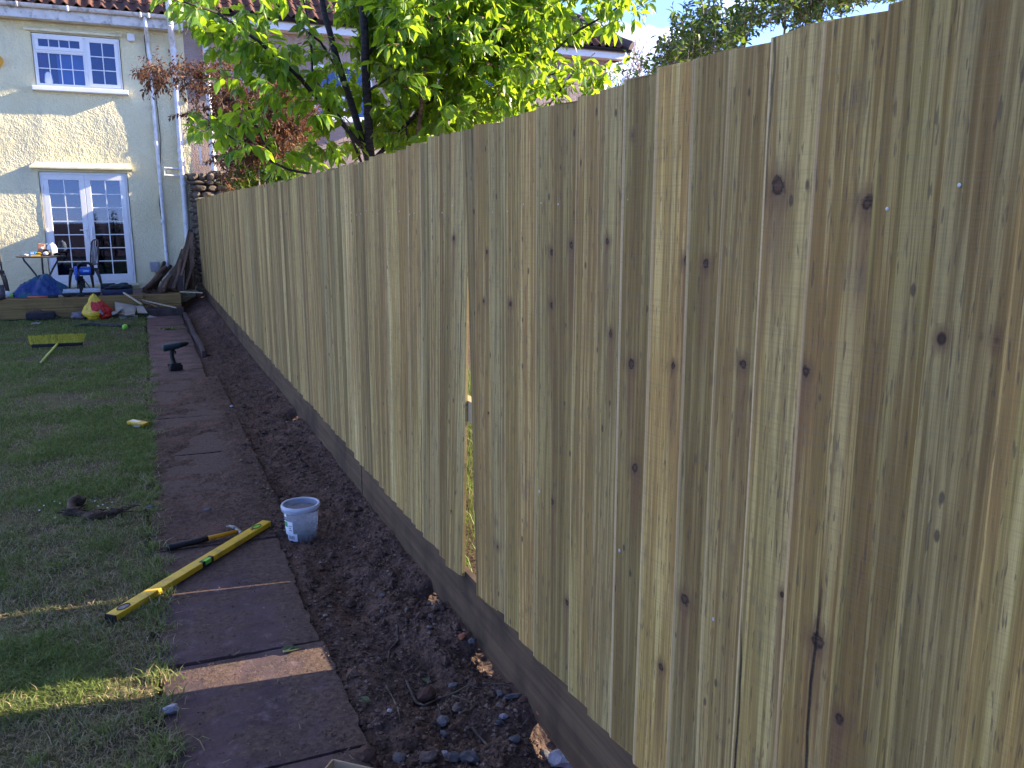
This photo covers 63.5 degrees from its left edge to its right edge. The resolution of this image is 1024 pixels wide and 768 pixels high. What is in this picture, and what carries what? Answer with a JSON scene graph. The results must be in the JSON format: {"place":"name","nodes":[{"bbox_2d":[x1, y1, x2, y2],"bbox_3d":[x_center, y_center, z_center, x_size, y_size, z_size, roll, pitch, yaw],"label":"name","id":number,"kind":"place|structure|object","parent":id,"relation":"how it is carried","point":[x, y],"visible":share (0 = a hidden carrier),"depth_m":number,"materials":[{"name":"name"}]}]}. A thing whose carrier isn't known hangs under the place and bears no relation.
{"place":"outdoors","nodes":[
{"label":"outdoors","id":0,"kind":"place"},
{"bbox_2d":[0,313,212,767],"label":"lawn","id":1,"kind":"structure","parent":0,"point":[119,570],"depth_m":4.31,"materials":[{"name":"plant"}]},
{"bbox_2d":[25,309,64,319],"bbox_3d":[-7.920,-1.185,14.062,0.584,0.180,0.200,-5,12,-23],"label":"tool bag","id":2,"kind":"object","parent":1,"relation":"on","point":[41,315],"visible":1,"depth_m":13.97,"materials":[{"name":"black fabric"}]},
{"bbox_2d":[28,333,85,363],"bbox_3d":[-5.815,-0.445,10.389,0.694,0.188,1.467,-4,12,-19],"label":"broom","id":3,"kind":"object","parent":1,"relation":"on","point":[47,341],"visible":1,"depth_m":10.98,"materials":[{"name":"yellow plastic"}]},
{"bbox_2d":[71,312,86,318],"bbox_3d":[-7.422,-1.182,14.203,0.269,0.125,0.178,-5,12,-23],"label":"grey bag","id":4,"kind":"object","parent":1,"relation":"on","point":[77,315],"visible":0.88,"depth_m":14.14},
{"bbox_2d":[82,294,112,319],"bbox_3d":[-7.096,-1.333,14.156,0.482,0.436,0.360,-5,12,-23],"label":"carrier bag","id":5,"kind":"object","parent":1,"relation":"on","point":[95,307],"visible":1,"depth_m":14.06,"materials":[{"name":"plastic"}]},
{"bbox_2d":[56,494,139,520],"bbox_3d":[-2.414,0.725,4.791,0.460,0.105,0.221,3,12,13],"label":"dead root","id":6,"kind":"object","parent":1,"relation":"on","point":[73,502],"visible":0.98,"depth_m":4.76,"materials":[{"name":"wood"}]},
{"bbox_2d":[72,322,130,326],"bbox_3d":[-6.481,-0.939,13.170,0.907,0.070,0.259,0,11,0],"label":"rubber strip","id":7,"kind":"object","parent":1,"relation":"on","point":[99,324],"visible":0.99,"depth_m":13.16,"materials":[{"name":"rubber"}]},
{"bbox_2d":[115,302,135,315],"bbox_3d":[-6.756,-1.317,14.489,0.351,0.217,0.483,-5,12,-23],"label":"board offcut","id":8,"kind":"object","parent":1,"relation":"on","point":[124,306],"visible":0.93,"depth_m":14.54,"materials":[{"name":"wood"}]},
{"bbox_2d":[124,306,134,315],"bbox_3d":[-6.672,-1.269,14.439,0.168,0.119,0.428,-5,12,-23],"label":"board offcut","id":9,"kind":"object","parent":8,"relation":"on","point":[130,311],"visible":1,"depth_m":14.40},
{"bbox_2d":[119,315,137,318],"bbox_3d":[-6.636,-1.147,14.359,0.308,0.078,0.259,-6,13,-29],"label":"board offcut","id":10,"kind":"object","parent":1,"relation":"on","point":[121,316],"visible":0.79,"depth_m":14.39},
{"bbox_2d":[127,419,148,426],"bbox_3d":[-3.095,0.326,6.828,0.151,0.046,0.117,2,12,11],"label":"packet","id":11,"kind":"object","parent":1,"relation":"on","point":[135,423],"visible":0.99,"depth_m":6.81,"materials":[{"name":"yellow plastic"}]},
{"bbox_2d":[147,315,376,767],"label":"path","id":12,"kind":"structure","parent":0,"point":[223,683],"depth_m":3.29,"materials":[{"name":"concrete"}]},
{"bbox_2d":[162,703,179,714],"bbox_3d":[-1.190,1.136,2.890,0.051,0.039,0.043,-11,16,-43],"label":"stone","id":13,"kind":"object","parent":12,"relation":"on","point":[172,708],"visible":0.97,"depth_m":2.88,"materials":[{"name":"stone"}]},
{"bbox_2d":[160,325,186,330],"bbox_3d":[-5.272,-0.860,12.854,0.515,0.063,0.301,-5,12,-23],"label":"weed","id":14,"kind":"object","parent":12,"relation":"on","point":[170,328],"visible":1,"depth_m":12.83,"materials":[{"name":"green plant"}]},
{"bbox_2d":[162,341,192,370],"bbox_3d":[-3.773,-0.320,9.373,0.342,0.320,0.087,-9,14,-37],"label":"cordless drill","id":15,"kind":"object","parent":12,"relation":"on","point":[173,365],"visible":1,"depth_m":9.32,"materials":[{"name":"black plastic"}]},
{"bbox_2d":[105,520,271,621],"bbox_3d":[-1.538,0.885,4.078,0.060,0.032,1.178,3,12,17],"label":"spirit level","id":16,"kind":"object","parent":12,"relation":"on","point":[116,614],"visible":1,"depth_m":3.97,"materials":[{"name":"yellow metal"}]},
{"bbox_2d":[166,525,243,550],"bbox_3d":[-1.644,0.821,4.415,0.392,0.036,0.162,-8,14,-36],"label":"hammer","id":17,"kind":"object","parent":12,"relation":"on","point":[190,542],"visible":0.97,"depth_m":4.37,"materials":[{"name":"black plastic"}]},
{"bbox_2d":[282,645,301,651],"bbox_3d":[-0.876,1.054,3.305,0.078,0.011,0.057,-5,12,-23],"label":"fallen leaf","id":18,"kind":"object","parent":12,"relation":"on","point":[286,648],"visible":1,"depth_m":3.30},
{"bbox_2d":[325,759,370,767],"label":"cardboard box","id":19,"kind":"object","parent":12,"relation":"on","point":[334,763],"visible":1,"depth_m":2.38,"materials":[{"name":"cardboard"}]},
{"bbox_2d":[355,743,376,762],"bbox_3d":[-0.466,1.181,2.647,0.063,0.040,0.065,-5,12,-23],"label":"brick fragment","id":20,"kind":"object","parent":12,"relation":"on","point":[365,753],"visible":1,"depth_m":2.63,"materials":[{"name":"brick"}]},
{"bbox_2d":[1,296,561,767],"bbox_3d":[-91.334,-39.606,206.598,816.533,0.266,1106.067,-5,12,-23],"label":"ground","id":21,"kind":"structure","parent":0,"point":[223,506],"depth_m":4.59,"materials":[{"name":"soil"}]},
{"bbox_2d":[0,288,181,319],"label":"deck","id":22,"kind":"structure","parent":21,"relation":"on","point":[20,308],"depth_m":14.42,"materials":[{"name":"wood"}]},
{"bbox_2d":[0,285,5,299],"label":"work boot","id":23,"kind":"object","parent":22,"relation":"on","point":[2,293],"visible":1,"depth_m":14.07,"materials":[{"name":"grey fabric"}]},
{"bbox_2d":[0,255,9,290],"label":"garden chair","id":24,"kind":"object","parent":22,"relation":"on","point":[4,279],"visible":0.95,"depth_m":14.55,"materials":[{"name":"brown metal"}]},
{"bbox_2d":[15,255,65,275],"bbox_3d":[-8.501,-1.975,15.014,0.800,0.695,0.800,-11,15,-43],"label":"bistro table","id":25,"kind":"object","parent":22,"relation":"on","point":[41,257],"visible":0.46,"depth_m":14.84,"materials":[{"name":"brown metal"}]},
{"bbox_2d":[37,243,44,254],"bbox_3d":[-8.558,-2.448,15.049,0.132,0.212,0.060,-5,12,-23],"label":"brick","id":26,"kind":"object","parent":25,"relation":"on","point":[39,246],"visible":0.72,"depth_m":15.02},
{"bbox_2d":[41,249,50,255],"bbox_3d":[-8.377,-2.368,14.896,0.161,0.117,0.113,-5,12,-23],"label":"dust mask","id":27,"kind":"object","parent":25,"relation":"on","point":[46,252],"visible":1,"depth_m":14.87,"materials":[{"name":"white plastic"}]},
{"bbox_2d":[45,243,56,255],"bbox_3d":[-8.356,-2.449,15.039,0.166,0.225,0.166,4,12,21],"label":"jug","id":28,"kind":"object","parent":25,"relation":"on","point":[52,247],"visible":0.83,"depth_m":14.98,"materials":[{"name":"white plastic"}]},
{"bbox_2d":[12,273,69,297],"bbox_3d":[-8.297,-1.754,14.615,1.034,0.400,0.649,-5,12,-23],"label":"tarpaulin","id":29,"kind":"object","parent":22,"relation":"on","point":[44,284],"visible":0.93,"depth_m":14.46,"materials":[{"name":"plastic"}]},
{"bbox_2d":[27,295,57,297],"bbox_3d":[-8.103,-1.509,14.307,0.470,0.050,0.050,-4,12,-21],"label":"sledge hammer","id":30,"kind":"object","parent":22,"relation":"on","point":[52,296],"visible":1,"depth_m":14.31,"materials":[{"name":"orange wood"}]},
{"bbox_2d":[62,262,100,296],"bbox_3d":[-7.617,-1.853,14.614,0.610,0.607,0.290,-5,12,-23],"label":"mitre saw","id":31,"kind":"object","parent":22,"relation":"on","point":[82,290],"visible":0.99,"depth_m":14.60,"materials":[{"name":"blue plastic"}]},
{"bbox_2d":[68,239,101,288],"bbox_3d":[-7.851,-2.165,15.217,0.498,0.986,0.503,11,16,43],"label":"garden chair","id":32,"kind":"object","parent":22,"relation":"on","point":[93,263],"visible":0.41,"depth_m":15.25,"materials":[{"name":"brown metal"}]},
{"bbox_2d":[100,282,132,294],"bbox_3d":[-7.143,-1.730,14.990,0.535,0.207,0.341,-6,13,-26],"label":"tool case","id":33,"kind":"object","parent":22,"relation":"on","point":[114,288],"visible":1,"depth_m":14.89,"materials":[{"name":"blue plastic"}]},
{"bbox_2d":[123,292,142,304],"bbox_3d":[-6.723,-1.517,14.674,0.421,0.212,0.035,5,12,22],"label":"batten","id":34,"kind":"object","parent":22,"relation":"on","point":[129,296],"visible":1,"depth_m":14.66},
{"bbox_2d":[133,297,158,307],"bbox_3d":[-6.516,-1.453,14.729,0.498,0.174,0.040,3,12,15],"label":"batten","id":35,"kind":"object","parent":22,"relation":"on","point":[145,302],"visible":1,"depth_m":14.71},
{"bbox_2d":[150,265,171,290],"bbox_3d":[-6.821,-2.075,16.132,0.096,0.451,0.914,1,11,3],"label":"old log","id":36,"kind":"object","parent":22,"relation":"on","point":[165,272],"visible":0.68,"depth_m":16.17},
{"bbox_2d":[142,287,181,292],"bbox_3d":[-6.708,-1.823,15.910,0.751,0.106,0.852,-5,12,-23],"label":"wood debris","id":37,"kind":"object","parent":22,"relation":"on","point":[156,288],"visible":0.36,"depth_m":15.64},
{"bbox_2d":[142,274,163,290],"bbox_3d":[-6.752,-1.917,15.617,0.094,0.281,0.718,1,11,5],"label":"old log","id":38,"kind":"object","parent":37,"relation":"on","point":[152,283],"visible":1,"depth_m":15.53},
{"bbox_2d":[147,265,167,284],"bbox_3d":[-6.801,-2.049,15.856,0.103,0.389,1.000,-1,11,-3],"label":"old log","id":39,"kind":"object","parent":38,"relation":"on","point":[161,270],"visible":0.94,"depth_m":15.96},
{"bbox_2d":[157,269,173,292],"bbox_3d":[-6.651,-2.010,15.993,0.129,0.408,1.081,-1,11,-7],"label":"old log","id":40,"kind":"object","parent":37,"relation":"on","point":[160,286],"visible":0.52,"depth_m":15.64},
{"bbox_2d":[161,274,172,290],"bbox_3d":[-6.511,-1.918,15.635,0.078,0.294,0.481,-1,11,-3],"label":"old log","id":41,"kind":"object","parent":22,"relation":"on","point":[166,282],"visible":1,"depth_m":15.56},
{"bbox_2d":[167,249,182,289],"bbox_3d":[-6.508,-2.241,16.128,0.120,0.740,1.081,-1,11,-5],"label":"old plank","id":42,"kind":"object","parent":22,"relation":"on","point":[174,274],"visible":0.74,"depth_m":16.00,"materials":[{"name":"wood"}]},
{"bbox_2d":[171,259,182,289],"bbox_3d":[-6.422,-2.104,15.933,0.108,0.572,0.718,-1,11,-6],"label":"old log","id":43,"kind":"object","parent":22,"relation":"on","point":[175,282],"visible":0.87,"depth_m":15.88,"materials":[{"name":"wood"}]},
{"bbox_2d":[177,275,183,290],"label":"concrete spur","id":44,"kind":"structure","parent":22,"relation":"on","point":[180,282],"depth_m":15.71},
{"bbox_2d":[180,241,189,275],"bbox_3d":[-6.336,-2.472,16.103,0.050,0.664,0.940,-2,11,-8],"label":"old plank","id":45,"kind":"object","parent":44,"relation":"on","point":[184,262],"visible":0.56,"depth_m":16.01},
{"bbox_2d":[176,230,192,289],"bbox_3d":[-6.436,-2.454,16.256,0.085,1.126,0.944,0,11,-1],"label":"old plank","id":46,"kind":"object","parent":22,"relation":"on","point":[185,247],"visible":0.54,"depth_m":16.39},
{"bbox_2d":[184,253,190,289],"bbox_3d":[-6.386,-2.295,16.311,0.110,0.831,0.598,-2,12,-12],"label":"old plank","id":47,"kind":"object","parent":22,"relation":"on","point":[187,270],"visible":0.58,"depth_m":16.24,"materials":[{"name":"wood"}]},
{"bbox_2d":[184,266,193,289],"bbox_3d":[-6.260,-2.066,16.051,0.050,0.418,0.638,-1,11,-6],"label":"old plank","id":48,"kind":"object","parent":22,"relation":"on","point":[188,278],"visible":1,"depth_m":16.01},
{"bbox_2d":[0,0,198,301],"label":"house","id":49,"kind":"structure","parent":21,"relation":"on","point":[103,156],"depth_m":15.88,"materials":[{"name":"beige paint"}]},
{"bbox_2d":[37,53,57,83],"bbox_3d":[-8.685,-5.923,15.450,0.360,0.620,0.035,-5,12,-23],"label":"curtain","id":50,"kind":"object","parent":49,"relation":"hanging from","point":[42,60],"visible":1,"depth_m":15.43,"materials":[{"name":"fabric"}]},
{"bbox_2d":[44,71,53,83],"bbox_3d":[-8.657,-5.717,15.476,0.170,0.235,0.170,-5,12,-23],"label":"jar","id":51,"kind":"object","parent":49,"relation":"on","point":[47,78],"visible":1,"depth_m":15.42,"materials":[{"name":"white plastic"}]},
{"bbox_2d":[41,174,93,281],"bbox_3d":[-8.559,-2.987,15.952,0.732,2.031,0.127,-5,12,-23],"label":"french door","id":52,"kind":"structure","parent":49,"relation":"in","point":[45,177],"depth_m":15.94,"materials":[{"name":"white plastic"}]},
{"bbox_2d":[56,54,85,85],"bbox_3d":[-8.294,-5.943,15.654,0.520,0.700,0.008,-5,12,-23],"label":"blind","id":53,"kind":"object","parent":49,"relation":"attached to","point":[78,64],"visible":0.64,"depth_m":15.64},
{"bbox_2d":[31,33,122,89],"bbox_3d":[-8.151,-6.043,15.568,1.460,0.930,0.076,-5,12,-23],"label":"window","id":54,"kind":"structure","parent":49,"relation":"in","point":[84,50],"depth_m":15.54,"materials":[{"name":"white plastic"}]},
{"bbox_2d":[84,175,133,280],"bbox_3d":[-7.885,-3.045,16.242,0.732,2.031,0.126,-5,12,-23],"label":"french door","id":55,"kind":"structure","parent":49,"relation":"in","point":[87,178],"depth_m":16.24,"materials":[{"name":"white plastic"}]},
{"bbox_2d":[146,307,183,316],"bbox_3d":[-6.225,-1.298,14.862,0.620,0.130,0.340,-5,12,-23],"label":"step","id":56,"kind":"object","parent":21,"relation":"on","point":[164,311],"visible":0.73,"depth_m":14.73,"materials":[{"name":"concrete"}]},
{"bbox_2d":[141,299,176,307],"bbox_3d":[-6.294,-1.429,14.761,0.674,0.148,0.030,2,11,9],"label":"batten","id":57,"kind":"object","parent":56,"relation":"on","point":[159,303],"visible":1,"depth_m":14.75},
{"bbox_2d":[183,312,188,323],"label":"edging stone","id":58,"kind":"object","parent":21,"relation":"on","point":[185,316],"visible":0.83,"depth_m":14.14,"materials":[{"name":"concrete"}]},
{"bbox_2d":[187,318,191,331],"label":"edging stone","id":59,"kind":"object","parent":21,"relation":"on","point":[189,322],"visible":0.65,"depth_m":13.23,"materials":[{"name":"concrete"}]},
{"bbox_2d":[189,325,194,338],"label":"edging stone","id":60,"kind":"object","parent":21,"relation":"on","point":[191,328],"visible":0.76,"depth_m":12.38,"materials":[{"name":"concrete"}]},
{"bbox_2d":[193,332,200,346],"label":"edging stone","id":61,"kind":"object","parent":21,"relation":"on","point":[196,338],"visible":0.73,"depth_m":11.64,"materials":[{"name":"concrete"}]},
{"bbox_2d":[198,341,205,357],"bbox_3d":[-4.061,-0.438,10.857,0.050,0.134,0.920,-5,12,-22],"label":"edging stone","id":62,"kind":"object","parent":21,"relation":"on","point":[202,349],"visible":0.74,"depth_m":10.62,"materials":[{"name":"concrete"}]},
{"bbox_2d":[185,170,228,296],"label":"stone wall","id":63,"kind":"structure","parent":21,"relation":"on","point":[199,186],"depth_m":16.30,"materials":[{"name":"stone"}]},
{"bbox_2d":[189,232,194,289],"bbox_3d":[-6.305,-2.427,16.321,0.090,1.108,0.296,-2,11,-8],"label":"old plank","id":64,"kind":"object","parent":63,"relation":"attached to","point":[192,257],"visible":1,"depth_m":16.30,"materials":[{"name":"wood"}]},
{"bbox_2d":[129,39,324,192],"bbox_3d":[-4.297,-3.144,13.292,3.114,4.539,3.201,-5,12,-23],"label":"withered shrub","id":65,"kind":"object","parent":21,"relation":"on","point":[282,132],"visible":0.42,"depth_m":12.66,"materials":[{"name":"brown plant"}]},
{"bbox_2d":[215,142,312,191],"bbox_3d":[-4.118,-2.609,14.133,1.691,3.161,2.159,-5,12,-23],"label":"laurel bush","id":66,"kind":"object","parent":21,"relation":"on","point":[251,177],"visible":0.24,"depth_m":13.55,"materials":[{"name":"green plant"}]},
{"bbox_2d":[229,138,317,184],"bbox_3d":[-4.051,-2.791,14.401,1.652,3.411,2.242,-5,12,-23],"label":"conifer shrub","id":67,"kind":"object","parent":21,"relation":"on","point":[283,158],"visible":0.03,"depth_m":14.05,"materials":[{"name":"green plant"}]},
{"bbox_2d":[281,497,319,541],"bbox_3d":[-1.159,0.751,4.555,0.212,0.204,0.212,-5,12,-23],"label":"bucket","id":68,"kind":"object","parent":21,"relation":"on","point":[289,511],"visible":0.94,"depth_m":4.49,"materials":[{"name":"white plastic"}]},
{"bbox_2d":[292,519,316,541],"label":"nails","id":69,"kind":"object","parent":68,"relation":"in","point":[303,530],"visible":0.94,"depth_m":4.54,"materials":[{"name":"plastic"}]},
{"bbox_2d":[83,388,527,767],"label":"straw","id":70,"kind":"object","parent":21,"relation":"on","point":[277,671],"visible":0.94,"depth_m":3.08,"materials":[{"name":"plant"}]},
{"bbox_2d":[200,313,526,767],"bbox_3d":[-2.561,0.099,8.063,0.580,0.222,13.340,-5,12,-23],"label":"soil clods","id":71,"kind":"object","parent":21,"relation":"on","point":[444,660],"visible":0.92,"depth_m":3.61,"materials":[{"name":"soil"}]},
{"bbox_2d":[359,696,369,701],"bbox_3d":[-0.526,1.124,2.953,0.042,0.009,0.043,1,11,5],"label":"fallen leaf","id":72,"kind":"object","parent":21,"relation":"on","point":[364,698],"visible":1,"depth_m":2.95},
{"bbox_2d":[387,624,398,663],"bbox_3d":[-0.493,1.074,3.370,0.036,0.072,0.283,0,11,2],"label":"stick","id":73,"kind":"object","parent":21,"relation":"on","point":[397,634],"visible":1,"depth_m":3.46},
{"bbox_2d":[385,685,401,722],"bbox_3d":[-0.416,1.138,2.942,0.019,0.028,0.243,-4,12,-20],"label":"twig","id":74,"kind":"object","parent":21,"relation":"on","point":[388,689],"visible":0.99,"depth_m":2.98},
{"bbox_2d":[392,752,405,762],"bbox_3d":[-0.366,1.214,2.685,0.043,0.028,0.050,3,12,17],"label":"stone","id":75,"kind":"object","parent":21,"relation":"on","point":[399,757],"visible":1,"depth_m":2.67,"materials":[{"name":"stone"}]},
{"bbox_2d":[150,0,655,184],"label":"cherry tree","id":76,"kind":"object","parent":21,"relation":"on","point":[408,49],"visible":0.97,"depth_m":6.81,"materials":[{"name":"green plant"}]},
{"bbox_2d":[183,0,633,186],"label":"house","id":77,"kind":"structure","parent":21,"relation":"on","point":[602,55],"depth_m":17.08,"materials":[{"name":"pink"}]},
{"bbox_2d":[312,64,371,122],"bbox_3d":[-3.567,-6.128,17.524,1.460,1.150,0.186,-5,12,-23],"label":"window","id":78,"kind":"structure","parent":77,"relation":"in","point":[350,120],"depth_m":17.57,"materials":[{"name":"white plastic"}]},
{"bbox_2d":[416,686,435,701],"bbox_3d":[-0.315,1.140,3.044,0.072,0.046,0.068,-1,11,-6],"label":"brick fragment","id":79,"kind":"object","parent":21,"relation":"on","point":[425,694],"visible":1,"depth_m":3.03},
{"bbox_2d":[418,751,436,761],"bbox_3d":[-0.272,1.202,2.674,0.058,0.034,0.043,1,11,5],"label":"stone","id":80,"kind":"object","parent":21,"relation":"on","point":[428,756],"visible":1,"depth_m":2.67,"materials":[{"name":"stone"}]},
{"bbox_2d":[405,680,479,706],"bbox_3d":[-0.259,1.137,3.022,0.278,0.061,0.113,0,11,2],"label":"root","id":81,"kind":"object","parent":21,"relation":"on","point":[414,698],"visible":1,"depth_m":3.04,"materials":[{"name":"wood"}]},
{"bbox_2d":[437,715,449,726],"bbox_3d":[-0.241,1.169,2.873,0.044,0.033,0.055,4,12,17],"label":"stone","id":82,"kind":"object","parent":21,"relation":"on","point":[442,720],"visible":1,"depth_m":2.86,"materials":[{"name":"stone"}]},
{"bbox_2d":[440,730,448,736],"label":"pebble","id":83,"kind":"object","parent":21,"relation":"on","point":[444,733],"visible":1,"depth_m":2.82,"materials":[{"name":"grey stone"}]},
{"bbox_2d":[367,651,527,736],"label":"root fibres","id":84,"kind":"object","parent":21,"relation":"on","point":[426,684],"visible":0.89,"depth_m":3.09,"materials":[{"name":"plant"}]},
{"bbox_2d":[448,724,456,730],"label":"pebble","id":85,"kind":"object","parent":21,"relation":"on","point":[452,727],"visible":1,"depth_m":2.84,"materials":[{"name":"stone"}]},
{"bbox_2d":[446,751,459,761],"bbox_3d":[-0.191,1.221,2.708,0.046,0.033,0.054,-5,12,-23],"label":"stone","id":86,"kind":"object","parent":21,"relation":"on","point":[453,756],"visible":1,"depth_m":2.70,"materials":[{"name":"stone"}]},
{"bbox_2d":[448,682,457,687],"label":"pebble","id":87,"kind":"object","parent":21,"relation":"on","point":[454,684],"visible":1,"depth_m":3.09,"materials":[{"name":"grey stone"}]},
{"bbox_2d":[452,702,463,711],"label":"stone","id":88,"kind":"object","parent":21,"relation":"on","point":[458,707],"visible":0.99,"depth_m":2.94,"materials":[{"name":"stone"}]},
{"bbox_2d":[452,694,471,703],"bbox_3d":[-0.176,1.135,2.982,0.092,0.018,0.024,7,13,31],"label":"root","id":89,"kind":"object","parent":21,"relation":"on","point":[461,698],"visible":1,"depth_m":2.99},
{"bbox_2d":[458,632,465,639],"bbox_3d":[-0.203,1.040,3.415,0.038,0.027,0.040,-5,12,-23],"label":"brick fragment","id":90,"kind":"object","parent":21,"relation":"on","point":[461,636],"visible":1,"depth_m":3.40,"materials":[{"name":"ceramic"}]},
{"bbox_2d":[458,702,477,714],"bbox_3d":[-0.155,1.142,2.909,0.017,0.039,0.112,7,13,31],"label":"stick","id":91,"kind":"object","parent":21,"relation":"on","point":[464,711],"visible":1,"depth_m":2.90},
{"bbox_2d":[459,750,479,763],"bbox_3d":[-0.142,1.222,2.706,0.062,0.046,0.068,-5,12,-23],"label":"stone","id":92,"kind":"object","parent":21,"relation":"on","point":[469,756],"visible":1,"depth_m":2.69,"materials":[{"name":"stone"}]},
{"bbox_2d":[464,726,478,731],"bbox_3d":[-0.139,1.187,2.837,0.041,0.025,0.041,7,13,33],"label":"stick","id":93,"kind":"object","parent":21,"relation":"on","point":[468,729],"visible":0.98,"depth_m":2.84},
{"bbox_2d":[468,638,476,643],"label":"stone","id":94,"kind":"object","parent":21,"relation":"on","point":[472,640],"visible":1,"depth_m":3.35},
{"bbox_2d":[472,727,488,746],"bbox_3d":[-0.100,1.198,2.795,0.023,0.037,0.110,-7,13,-31],"label":"stick","id":95,"kind":"object","parent":21,"relation":"on","point":[474,729],"visible":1,"depth_m":2.82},
{"bbox_2d":[482,682,511,684],"bbox_3d":[-0.056,1.103,3.049,0.107,0.015,0.018,0,11,-1],"label":"root","id":96,"kind":"object","parent":21,"relation":"on","point":[484,683],"visible":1,"depth_m":3.05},
{"bbox_2d":[496,690,503,696],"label":"pebble","id":97,"kind":"object","parent":21,"relation":"on","point":[499,693],"visible":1,"depth_m":3.00,"materials":[{"name":"grey stone"}]},
{"bbox_2d":[499,713,507,718],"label":"stone","id":98,"kind":"object","parent":21,"relation":"on","point":[503,715],"visible":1,"depth_m":2.88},
{"bbox_2d":[504,693,521,698],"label":"stone","id":99,"kind":"object","parent":21,"relation":"on","point":[512,695],"visible":1,"depth_m":2.97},
{"bbox_2d":[508,734,520,743],"bbox_3d":[0.011,1.189,2.765,0.048,0.028,0.038,-5,12,-23],"label":"stone","id":100,"kind":"object","parent":21,"relation":"on","point":[516,739],"visible":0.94,"depth_m":2.75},
{"bbox_2d":[518,695,527,702],"bbox_3d":[0.040,1.125,2.955,0.042,0.022,0.034,-5,12,-23],"label":"brick fragment","id":101,"kind":"object","parent":21,"relation":"on","point":[523,698],"visible":1,"depth_m":2.94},
{"bbox_2d":[541,749,549,758],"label":"stone","id":102,"kind":"object","parent":21,"relation":"on","point":[544,753],"visible":0.8,"depth_m":2.77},
{"bbox_2d":[548,749,572,767],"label":"stone","id":103,"kind":"object","parent":21,"relation":"on","point":[556,758],"visible":0.59,"depth_m":2.70,"materials":[{"name":"stone"}]},
{"bbox_2d":[195,0,1023,767],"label":"fence","id":104,"kind":"object","parent":21,"relation":"on","point":[741,408],"visible":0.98,"depth_m":1.80,"materials":[{"name":"wood"}]},
{"bbox_2d":[615,50,658,85],"bbox_3d":[1.065,-1.216,7.094,0.393,3.184,0.733,5,12,23],"label":"plum sapling","id":105,"kind":"object","parent":21,"relation":"on","point":[636,72],"visible":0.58,"depth_m":6.85,"materials":[{"name":"grey plant"}]},
{"bbox_2d":[606,29,670,87],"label":"bare tree","id":106,"kind":"object","parent":21,"relation":"on","point":[636,51],"visible":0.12,"depth_m":42.51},
{"bbox_2d":[640,0,901,73],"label":"plum tree","id":107,"kind":"object","parent":21,"relation":"on","point":[696,40],"visible":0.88,"depth_m":5.88,"materials":[{"name":"green plant"}]},
{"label":"board offcut","id":108,"kind":"object","parent":21,"relation":"on","visible":0},
{"bbox_2d":[136,306,146,312],"bbox_3d":[-6.495,-1.308,14.529,0.155,0.111,0.352,-6,13,-26],"label":"board offcut","id":109,"kind":"object","parent":108,"relation":"on","point":[140,309],"visible":1,"depth_m":14.49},
{"bbox_2d":[465,365,475,573],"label":"tall grass","id":110,"kind":"structure","parent":0,"point":[469,447],"depth_m":5.20,"materials":[{"name":"plant"}]},
{"bbox_2d":[561,0,898,86],"label":"sky","id":111,"kind":"structure","parent":0,"point":[660,21],"materials":[{"name":"white"}]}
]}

